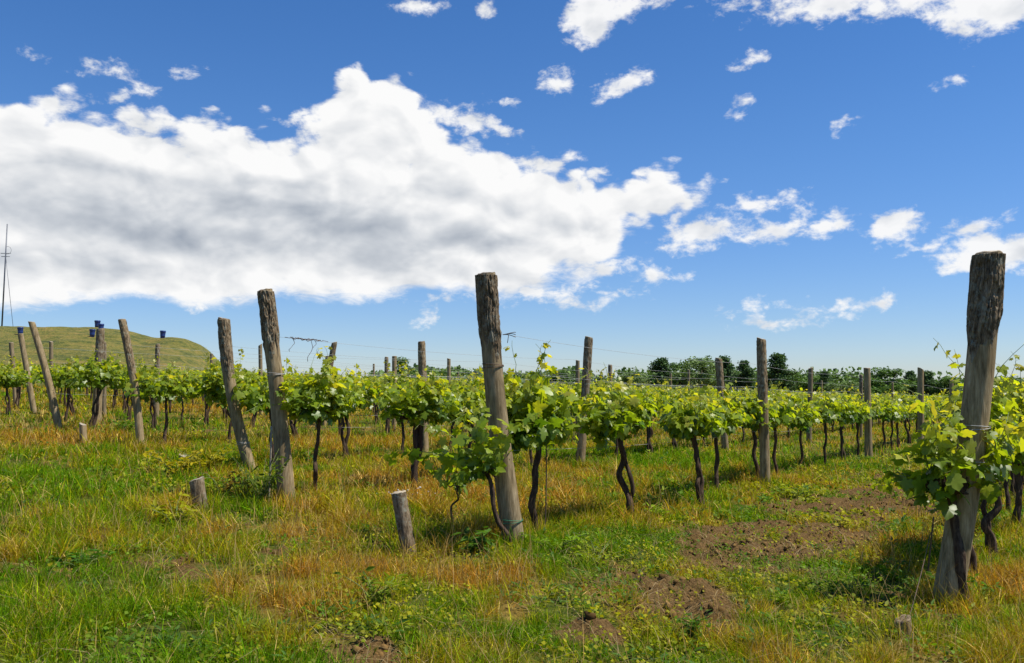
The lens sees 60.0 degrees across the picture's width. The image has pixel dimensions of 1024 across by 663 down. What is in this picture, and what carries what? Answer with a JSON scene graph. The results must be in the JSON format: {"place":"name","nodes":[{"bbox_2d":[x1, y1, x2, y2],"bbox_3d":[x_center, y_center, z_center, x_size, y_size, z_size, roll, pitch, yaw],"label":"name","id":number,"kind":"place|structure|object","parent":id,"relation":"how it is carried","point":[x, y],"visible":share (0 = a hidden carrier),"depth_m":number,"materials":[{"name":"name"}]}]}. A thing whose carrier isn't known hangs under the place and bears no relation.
{"place":"outdoors","nodes":[
{"label":"outdoors","id":0,"kind":"place"},
{"bbox_2d":[0,326,220,386],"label":"hill","id":1,"kind":"structure","parent":0,"point":[79,340],"depth_m":85.18,"materials":[{"name":"green plant"}]},
{"bbox_2d":[0,224,12,325],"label":"radio mast","id":2,"kind":"object","parent":1,"relation":"on","point":[5,256],"visible":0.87,"depth_m":104.59,"materials":[{"name":"metal"}]},
{"bbox_2d":[0,385,1023,662],"bbox_3d":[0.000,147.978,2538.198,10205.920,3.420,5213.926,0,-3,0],"label":"ground","id":3,"kind":"structure","parent":0,"point":[580,621],"depth_m":6.28,"materials":[{"name":"green plant"}]},
{"bbox_2d":[9,342,17,406],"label":"wooden post","id":4,"kind":"object","parent":3,"relation":"on","point":[11,348],"visible":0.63,"depth_m":29.05,"materials":[{"name":"grey wood"}]},
{"bbox_2d":[0,358,35,414],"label":"grapevine","id":5,"kind":"object","parent":3,"relation":"on","point":[8,379],"visible":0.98,"depth_m":24.30,"materials":[{"name":"green plant"}]},
{"bbox_2d":[0,355,43,408],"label":"grapevine","id":6,"kind":"object","parent":3,"relation":"on","point":[21,369],"visible":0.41,"depth_m":27.90,"materials":[{"name":"green plant"}]},
{"bbox_2d":[18,333,36,412],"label":"wooden post","id":7,"kind":"object","parent":3,"relation":"on","point":[31,397],"visible":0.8,"depth_m":25.73,"materials":[{"name":"grey wood"}]},
{"bbox_2d":[28,321,61,427],"bbox_3d":[-9.965,1.088,19.016,0.896,2.625,0.161,0,-3,0],"label":"wooden post","id":8,"kind":"object","parent":3,"relation":"on","point":[54,407],"visible":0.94,"depth_m":18.97,"materials":[{"name":"grey wood"}]},
{"bbox_2d":[31,357,91,421],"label":"grapevine","id":9,"kind":"object","parent":3,"relation":"on","point":[54,371],"visible":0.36,"depth_m":21.81,"materials":[{"name":"green plant"}]},
{"bbox_2d":[42,362,90,413],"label":"grapevine","id":10,"kind":"object","parent":3,"relation":"on","point":[72,409],"visible":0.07,"depth_m":25.70,"materials":[{"name":"green plant"}]},
{"bbox_2d":[52,549,119,572],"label":"weed plant","id":11,"kind":"object","parent":3,"relation":"on","point":[56,559],"visible":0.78,"depth_m":6.18,"materials":[{"name":"green plant"}]},
{"bbox_2d":[57,349,137,428],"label":"grapevine","id":12,"kind":"object","parent":3,"relation":"on","point":[99,376],"visible":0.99,"depth_m":19.16,"materials":[{"name":"green plant"}]},
{"bbox_2d":[92,328,104,423],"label":"wooden post","id":13,"kind":"object","parent":3,"relation":"on","point":[100,339],"visible":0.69,"depth_m":22.36,"materials":[{"name":"grey wood"}]},
{"bbox_2d":[102,342,106,415],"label":"wooden post","id":14,"kind":"object","parent":3,"relation":"on","point":[104,396],"visible":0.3,"depth_m":25.42,"materials":[{"name":"grey wood"}]},
{"bbox_2d":[105,359,150,419],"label":"grapevine","id":15,"kind":"object","parent":3,"relation":"on","point":[128,406],"visible":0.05,"depth_m":23.48,"materials":[{"name":"green plant"}]},
{"bbox_2d":[107,416,149,431],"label":"weed plant","id":16,"kind":"object","parent":3,"relation":"on","point":[124,424],"visible":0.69,"depth_m":19.10,"materials":[{"name":"green plant"}]},
{"bbox_2d":[118,319,144,443],"bbox_3d":[-6.699,1.038,15.651,0.562,2.531,0.152,0,-3,0],"label":"wooden post","id":17,"kind":"object","parent":3,"relation":"on","point":[131,366],"visible":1,"depth_m":15.62,"materials":[{"name":"grey wood"}]},
{"bbox_2d":[122,355,175,429],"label":"grapevine","id":18,"kind":"object","parent":3,"relation":"on","point":[152,404],"visible":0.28,"depth_m":20.45,"materials":[{"name":"green plant"}]},
{"bbox_2d":[154,344,159,416],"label":"wooden post","id":19,"kind":"object","parent":3,"relation":"on","point":[157,351],"visible":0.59,"depth_m":25.78,"materials":[{"name":"grey wood"}]},
{"bbox_2d":[124,360,205,444],"bbox_3d":[-6.266,1.374,16.171,0.734,1.709,1.863,-2,-4,29],"label":"grapevine","id":20,"kind":"object","parent":3,"relation":"on","point":[165,390],"visible":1,"depth_m":16.02,"materials":[{"name":"green plant"}]},
{"bbox_2d":[139,491,198,525],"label":"weed plant","id":21,"kind":"object","parent":3,"relation":"on","point":[161,512],"visible":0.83,"depth_m":7.92,"materials":[{"name":"green plant"}]},
{"bbox_2d":[142,448,205,476],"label":"weed plant","id":22,"kind":"object","parent":3,"relation":"on","point":[160,458],"visible":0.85,"depth_m":11.57,"materials":[{"name":"green plant"}]},
{"bbox_2d":[189,476,207,511],"bbox_3d":[-3.046,1.736,8.685,0.240,0.627,0.146,0,-3,0],"label":"wooden stub","id":23,"kind":"object","parent":3,"relation":"on","point":[197,488],"visible":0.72,"depth_m":8.64,"materials":[{"name":"grey wood"}]},
{"bbox_2d":[171,443,234,470],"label":"weed plant","id":24,"kind":"object","parent":3,"relation":"on","point":[218,459],"visible":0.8,"depth_m":12.01,"materials":[{"name":"green plant"}]},
{"bbox_2d":[188,359,220,425],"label":"grapevine","id":25,"kind":"object","parent":3,"relation":"on","point":[206,416],"visible":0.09,"depth_m":21.75,"materials":[{"name":"green plant"}]},
{"bbox_2d":[183,469,250,500],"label":"bramble bush","id":26,"kind":"object","parent":3,"relation":"on","point":[230,484],"visible":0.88,"depth_m":9.59,"materials":[{"name":"green plant"}]},
{"bbox_2d":[199,349,260,442],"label":"grapevine","id":27,"kind":"object","parent":3,"relation":"on","point":[215,387],"visible":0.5,"depth_m":16.80,"materials":[{"name":"green plant"}]},
{"bbox_2d":[217,317,254,469],"bbox_3d":[-4.007,1.034,12.994,0.666,2.503,0.198,0,-3,0],"label":"wooden post","id":28,"kind":"object","parent":3,"relation":"on","point":[226,358],"visible":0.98,"depth_m":12.94,"materials":[{"name":"grey wood"}]},
{"bbox_2d":[227,448,290,502],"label":"bramble bush","id":29,"kind":"object","parent":3,"relation":"on","point":[271,479],"visible":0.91,"depth_m":9.18,"materials":[{"name":"green plant"}]},
{"bbox_2d":[226,357,311,463],"bbox_3d":[-3.603,1.268,13.387,0.828,1.810,1.784,-2,-4,29],"label":"grapevine","id":30,"kind":"object","parent":3,"relation":"on","point":[256,398],"visible":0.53,"depth_m":12.90,"materials":[{"name":"green plant"}]},
{"bbox_2d":[257,288,294,501],"bbox_3d":[-2.567,0.820,9.706,0.492,2.594,0.200,0,-3,0],"label":"wooden post","id":31,"kind":"object","parent":3,"relation":"on","point":[270,333],"visible":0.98,"depth_m":9.65,"materials":[{"name":"grey wood"}]},
{"bbox_2d":[263,365,312,437],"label":"grapevine","id":32,"kind":"object","parent":3,"relation":"on","point":[293,427],"visible":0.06,"depth_m":18.62,"materials":[{"name":"green plant"}]},
{"bbox_2d":[274,346,363,491],"bbox_3d":[-2.191,1.083,10.089,0.739,1.833,1.337,-2,-4,32],"label":"grapevine","id":33,"kind":"object","parent":3,"relation":"on","point":[305,401],"visible":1,"depth_m":9.92,"materials":[{"name":"green plant"}]},
{"bbox_2d":[306,363,379,456],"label":"grapevine","id":34,"kind":"object","parent":3,"relation":"on","point":[373,391],"visible":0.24,"depth_m":15.01,"materials":[{"name":"green plant"}]},
{"bbox_2d":[333,566,407,608],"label":"weed plant","id":35,"kind":"object","parent":3,"relation":"on","point":[379,595],"visible":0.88,"depth_m":5.32,"materials":[{"name":"green plant"}]},
{"bbox_2d":[364,360,412,434],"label":"grapevine","id":36,"kind":"object","parent":3,"relation":"on","point":[392,376],"visible":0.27,"depth_m":21.23,"materials":[{"name":"green plant"}]},
{"bbox_2d":[371,371,414,454],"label":"grapevine","id":37,"kind":"object","parent":3,"relation":"on","point":[383,386],"visible":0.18,"depth_m":15.99,"materials":[{"name":"green plant"}]},
{"bbox_2d":[391,490,415,556],"bbox_3d":[-0.834,1.643,7.026,0.256,0.759,0.127,0,-3,0],"label":"wooden stub","id":38,"kind":"object","parent":3,"relation":"on","point":[402,513],"visible":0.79,"depth_m":6.99,"materials":[{"name":"grey wood"}]},
{"bbox_2d":[397,356,417,378],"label":"broadleaf tree","id":39,"kind":"object","parent":3,"relation":"on","point":[400,361],"visible":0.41,"depth_m":119.06,"materials":[{"name":"green plant"}]},
{"bbox_2d":[375,362,462,488],"bbox_3d":[-1.154,1.271,11.329,0.871,1.760,1.462,-1,-3,10],"label":"grapevine","id":40,"kind":"object","parent":3,"relation":"on","point":[424,400],"visible":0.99,"depth_m":11.21,"materials":[{"name":"green plant"}]},
{"bbox_2d":[418,341,428,454],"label":"wooden post","id":41,"kind":"object","parent":3,"relation":"on","point":[421,359],"visible":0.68,"depth_m":16.07,"materials":[{"name":"grey wood"}]},
{"bbox_2d":[422,398,477,521],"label":"grapevine","id":42,"kind":"object","parent":3,"relation":"on","point":[458,481],"visible":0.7,"depth_m":8.47,"materials":[{"name":"green plant"}]},
{"bbox_2d":[445,375,470,451],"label":"grapevine","id":43,"kind":"object","parent":3,"relation":"on","point":[456,390],"visible":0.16,"depth_m":17.28,"materials":[{"name":"green plant"}]},
{"bbox_2d":[378,397,542,548],"bbox_3d":[-0.469,1.236,7.309,1.503,1.392,0.641,-1,-3,9],"label":"grapevine","id":44,"kind":"object","parent":3,"relation":"on","point":[478,460],"visible":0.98,"depth_m":7.23,"materials":[{"name":"green plant"}]},
{"bbox_2d":[429,366,507,447],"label":"grapevine","id":45,"kind":"object","parent":3,"relation":"on","point":[474,392],"visible":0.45,"depth_m":12.61,"materials":[{"name":"green plant"}]},
{"bbox_2d":[451,526,499,553],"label":"weed plant","id":46,"kind":"object","parent":3,"relation":"on","point":[471,541],"visible":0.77,"depth_m":7.07,"materials":[{"name":"green plant"}]},
{"bbox_2d":[5,364,948,400],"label":"distant vines","id":47,"kind":"object","parent":3,"relation":"on","point":[853,394],"visible":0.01,"depth_m":59.94,"materials":[{"name":"green plant"}]},
{"bbox_2d":[0,451,995,662],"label":"soil clods","id":48,"kind":"object","parent":3,"relation":"on","point":[590,616],"visible":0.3,"depth_m":6.99,"materials":[{"name":"brown soil"}]},
{"bbox_2d":[475,272,523,545],"bbox_3d":[-0.086,0.783,7.499,0.461,2.587,0.209,0,-3,0],"label":"wooden post","id":49,"kind":"object","parent":3,"relation":"on","point":[487,303],"visible":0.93,"depth_m":7.45,"materials":[{"name":"grey wood"}]},
{"bbox_2d":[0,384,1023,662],"bbox_3d":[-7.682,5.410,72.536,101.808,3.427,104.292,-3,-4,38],"label":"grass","id":50,"kind":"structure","parent":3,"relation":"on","point":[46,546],"depth_m":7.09,"materials":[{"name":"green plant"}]},
{"bbox_2d":[0,419,1023,662],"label":"weeds","id":51,"kind":"object","parent":3,"relation":"on","point":[362,630],"visible":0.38,"depth_m":6.32,"materials":[{"name":"green plant"}]},
{"bbox_2d":[475,341,587,532],"bbox_3d":[0.216,1.036,8.008,0.803,1.890,1.268,-2,-4,32],"label":"grapevine","id":52,"kind":"object","parent":3,"relation":"on","point":[522,401],"visible":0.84,"depth_m":7.83,"materials":[{"name":"green plant"}]},
{"bbox_2d":[518,532,588,550],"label":"weed plant","id":53,"kind":"object","parent":3,"relation":"on","point":[569,539],"visible":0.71,"depth_m":7.20,"materials":[{"name":"green plant"}]},
{"bbox_2d":[556,371,604,456],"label":"grapevine","id":54,"kind":"object","parent":3,"relation":"on","point":[577,391],"visible":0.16,"depth_m":15.46,"materials":[{"name":"green plant"}]},
{"bbox_2d":[576,336,592,465],"bbox_3d":[1.223,1.310,15.088,0.321,2.469,0.158,0,-3,0],"label":"wooden post","id":55,"kind":"object","parent":3,"relation":"on","point":[585,389],"visible":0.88,"depth_m":15.05,"materials":[{"name":"grey wood"}]},
{"bbox_2d":[570,536,628,563],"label":"weed plant","id":56,"kind":"object","parent":3,"relation":"on","point":[601,553],"visible":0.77,"depth_m":6.97,"materials":[{"name":"green plant"}]},
{"bbox_2d":[573,362,660,518],"bbox_3d":[1.047,1.190,9.051,0.779,1.744,1.541,-2,-4,32],"label":"grapevine","id":57,"kind":"object","parent":3,"relation":"on","point":[619,415],"visible":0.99,"depth_m":8.83,"materials":[{"name":"green plant"}]},
{"bbox_2d":[619,370,648,386],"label":"broadleaf tree","id":58,"kind":"object","parent":3,"relation":"on","point":[625,379],"visible":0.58,"depth_m":116.76,"materials":[{"name":"green plant"}]},
{"bbox_2d":[628,379,682,452],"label":"grapevine","id":59,"kind":"object","parent":3,"relation":"on","point":[651,395],"visible":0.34,"depth_m":18.13,"materials":[{"name":"green plant"}]},
{"bbox_2d":[647,357,680,388],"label":"tree","id":60,"kind":"object","parent":3,"relation":"on","point":[660,365],"visible":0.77,"depth_m":111.65,"materials":[{"name":"green plant"}]},
{"bbox_2d":[655,381,690,448],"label":"grapevine","id":61,"kind":"object","parent":3,"relation":"on","point":[672,397],"visible":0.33,"depth_m":19.34,"materials":[{"name":"green plant"}]},
{"bbox_2d":[667,360,694,388],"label":"broadleaf tree","id":62,"kind":"object","parent":3,"relation":"on","point":[678,382],"visible":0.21,"depth_m":118.86,"materials":[{"name":"green plant"}]},
{"bbox_2d":[650,381,731,505],"bbox_3d":[2.122,1.400,10.468,0.826,1.631,1.634,-2,-4,32],"label":"grapevine","id":63,"kind":"object","parent":3,"relation":"on","point":[690,420],"visible":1,"depth_m":10.20,"materials":[{"name":"green plant"}]},
{"bbox_2d":[676,612,710,642],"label":"weed plant","id":64,"kind":"object","parent":3,"relation":"on","point":[694,622],"visible":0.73,"depth_m":4.92,"materials":[{"name":"green plant"}]},
{"bbox_2d":[367,362,1023,395],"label":"scrub","id":65,"kind":"object","parent":3,"relation":"on","point":[571,374],"visible":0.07,"depth_m":131.26,"materials":[{"name":"green plant"}]},
{"bbox_2d":[673,355,723,388],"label":"broadleaf tree","id":66,"kind":"object","parent":3,"relation":"on","point":[703,366],"visible":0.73,"depth_m":114.39,"materials":[{"name":"green plant"}]},
{"bbox_2d":[690,380,751,490],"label":"grapevine","id":67,"kind":"object","parent":3,"relation":"on","point":[734,418],"visible":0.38,"depth_m":11.94,"materials":[{"name":"green plant"}]},
{"bbox_2d":[715,358,728,449],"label":"wooden post","id":68,"kind":"object","parent":3,"relation":"on","point":[720,382],"visible":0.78,"depth_m":20.68,"materials":[{"name":"grey wood"}]},
{"bbox_2d":[714,355,736,389],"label":"tree","id":69,"kind":"object","parent":3,"relation":"on","point":[727,368],"visible":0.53,"depth_m":124.19,"materials":[{"name":"green plant"}]},
{"bbox_2d":[730,360,756,390],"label":"tree","id":70,"kind":"object","parent":3,"relation":"on","point":[745,370],"visible":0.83,"depth_m":117.47,"materials":[{"name":"green plant"}]},
{"bbox_2d":[731,383,778,480],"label":"grapevine","id":71,"kind":"object","parent":3,"relation":"on","point":[754,413],"visible":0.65,"depth_m":12.97,"materials":[{"name":"green plant"}]},
{"bbox_2d":[756,337,770,485],"bbox_3d":[3.684,1.294,12.984,0.174,2.423,0.151,0,-3,0],"label":"wooden post","id":72,"kind":"object","parent":3,"relation":"on","point":[762,390],"visible":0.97,"depth_m":12.94,"materials":[{"name":"grey wood"}]},
{"bbox_2d":[754,352,796,391],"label":"pine tree","id":73,"kind":"object","parent":3,"relation":"on","point":[778,360],"visible":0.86,"depth_m":111.54,"materials":[{"name":"green plant"}]},
{"bbox_2d":[754,379,797,473],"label":"grapevine","id":74,"kind":"object","parent":3,"relation":"on","point":[783,414],"visible":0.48,"depth_m":14.47,"materials":[{"name":"green plant"}]},
{"bbox_2d":[784,386,804,437],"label":"grapevine","id":75,"kind":"object","parent":3,"relation":"on","point":[798,399],"visible":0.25,"depth_m":27.24,"materials":[{"name":"green plant"}]},
{"bbox_2d":[783,371,814,391],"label":"broadleaf tree","id":76,"kind":"object","parent":3,"relation":"on","point":[797,378],"visible":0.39,"depth_m":123.62,"materials":[{"name":"green plant"}]},
{"bbox_2d":[776,484,828,499],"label":"weed plant","id":77,"kind":"object","parent":3,"relation":"on","point":[785,488],"visible":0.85,"depth_m":11.74,"materials":[{"name":"green plant"}]},
{"bbox_2d":[788,391,822,470],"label":"grapevine","id":78,"kind":"object","parent":3,"relation":"on","point":[806,415],"visible":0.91,"depth_m":15.50,"materials":[{"name":"green plant"}]},
{"bbox_2d":[806,367,812,442],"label":"wooden post","id":79,"kind":"object","parent":3,"relation":"on","point":[810,389],"visible":0.59,"depth_m":25.64,"materials":[{"name":"grey wood"}]},
{"bbox_2d":[814,370,833,392],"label":"pine tree","id":80,"kind":"object","parent":3,"relation":"on","point":[824,375],"visible":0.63,"depth_m":119.50,"materials":[{"name":"green plant"}]},
{"bbox_2d":[809,386,848,465],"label":"grapevine","id":81,"kind":"object","parent":3,"relation":"on","point":[833,407],"visible":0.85,"depth_m":16.71,"materials":[{"name":"green plant"}]},
{"bbox_2d":[823,380,858,394],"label":"broadleaf tree","id":82,"kind":"object","parent":3,"relation":"on","point":[848,383],"visible":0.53,"depth_m":111.35,"materials":[{"name":"green plant"}]},
{"bbox_2d":[827,384,869,460],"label":"grapevine","id":83,"kind":"object","parent":3,"relation":"on","point":[851,409],"visible":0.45,"depth_m":18.27,"materials":[{"name":"green plant"}]},
{"bbox_2d":[843,390,873,457],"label":"grapevine","id":84,"kind":"object","parent":3,"relation":"on","point":[863,417],"visible":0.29,"depth_m":19.66,"materials":[{"name":"green plant"}]},
{"bbox_2d":[863,368,872,457],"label":"wooden post","id":85,"kind":"object","parent":3,"relation":"on","point":[868,422],"visible":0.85,"depth_m":20.17,"materials":[{"name":"grey wood"}]},
{"bbox_2d":[857,389,885,420],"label":"grapevine","id":86,"kind":"object","parent":3,"relation":"on","point":[875,407],"visible":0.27,"depth_m":20.96,"materials":[{"name":"green plant"}]},
{"bbox_2d":[874,391,902,451],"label":"grapevine","id":87,"kind":"object","parent":3,"relation":"on","point":[889,411],"visible":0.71,"depth_m":22.18,"materials":[{"name":"green plant"}]},
{"bbox_2d":[863,366,916,394],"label":"broadleaf tree","id":88,"kind":"object","parent":3,"relation":"on","point":[880,374],"visible":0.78,"depth_m":104.69,"materials":[{"name":"green plant"}]},
{"bbox_2d":[886,396,908,449],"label":"grapevine","id":89,"kind":"object","parent":3,"relation":"on","point":[896,417],"visible":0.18,"depth_m":23.71,"materials":[{"name":"green plant"}]},
{"bbox_2d":[894,614,912,639],"bbox_3d":[2.292,1.847,5.172,0.112,0.383,0.101,0,-3,0],"label":"wooden stub","id":90,"kind":"object","parent":3,"relation":"on","point":[902,621],"visible":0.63,"depth_m":5.14,"materials":[{"name":"grey wood"}]},
{"bbox_2d":[891,393,916,446],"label":"grapevine","id":91,"kind":"object","parent":3,"relation":"on","point":[905,415],"visible":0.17,"depth_m":24.85,"materials":[{"name":"green plant"}]},
{"bbox_2d":[893,388,915,443],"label":"grapevine","id":92,"kind":"object","parent":3,"relation":"on","point":[907,398],"visible":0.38,"depth_m":26.24,"materials":[{"name":"green plant"}]},
{"bbox_2d":[900,370,916,394],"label":"pine tree","id":93,"kind":"object","parent":3,"relation":"on","point":[910,376],"visible":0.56,"depth_m":114.44,"materials":[{"name":"green plant"}]},
{"bbox_2d":[917,367,923,442],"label":"wooden post","id":94,"kind":"object","parent":3,"relation":"on","point":[920,389],"visible":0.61,"depth_m":21.26,"materials":[{"name":"grey wood"}]},
{"bbox_2d":[924,370,941,395],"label":"pine tree","id":95,"kind":"object","parent":3,"relation":"on","point":[929,380],"visible":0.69,"depth_m":119.20,"materials":[{"name":"green plant"}]},
{"bbox_2d":[927,376,962,394],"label":"broadleaf tree","id":96,"kind":"object","parent":3,"relation":"on","point":[945,384],"visible":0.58,"depth_m":118.03,"materials":[{"name":"green plant"}]},
{"bbox_2d":[870,381,1023,607],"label":"grapevine","id":97,"kind":"object","parent":3,"relation":"on","point":[936,483],"visible":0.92,"depth_m":5.92,"materials":[{"name":"green plant"}]},
{"bbox_2d":[933,250,1005,607],"bbox_3d":[3.091,0.777,6.040,0.606,2.660,0.224,0,-3,0],"label":"wooden post","id":98,"kind":"object","parent":3,"relation":"on","point":[985,294],"visible":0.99,"depth_m":5.99,"materials":[{"name":"grey wood"}]},
{"bbox_2d":[915,393,1023,577],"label":"grapevine","id":99,"kind":"object","parent":3,"relation":"on","point":[973,557],"visible":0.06,"depth_m":6.99,"materials":[{"name":"green plant"}]},
{"bbox_2d":[933,338,1023,554],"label":"grapevine","id":100,"kind":"object","parent":3,"relation":"on","point":[1004,403],"visible":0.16,"depth_m":7.81,"materials":[{"name":"green plant"}]},
{"bbox_2d":[966,572,1004,595],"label":"weed plant","id":101,"kind":"object","parent":3,"relation":"on","point":[982,582],"visible":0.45,"depth_m":6.27,"materials":[{"name":"green plant"}]},
{"bbox_2d":[1003,470,1010,512],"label":"grapevine","id":102,"kind":"object","parent":3,"relation":"on","point":[1007,494],"visible":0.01,"depth_m":11.40,"materials":[{"name":"brown plant"}]},
{"bbox_2d":[994,355,1023,525],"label":"grapevine","id":103,"kind":"object","parent":3,"relation":"on","point":[1018,468],"visible":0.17,"depth_m":9.55,"materials":[{"name":"green plant"}]},
{"bbox_2d":[0,410,1023,662],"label":"dry grass","id":104,"kind":"structure","parent":0,"point":[532,564],"depth_m":6.49,"materials":[{"name":"plant"}]},
{"bbox_2d":[0,0,1023,382],"label":"sky","id":105,"kind":"structure","parent":0,"point":[821,181],"materials":[{"name":"blue"}]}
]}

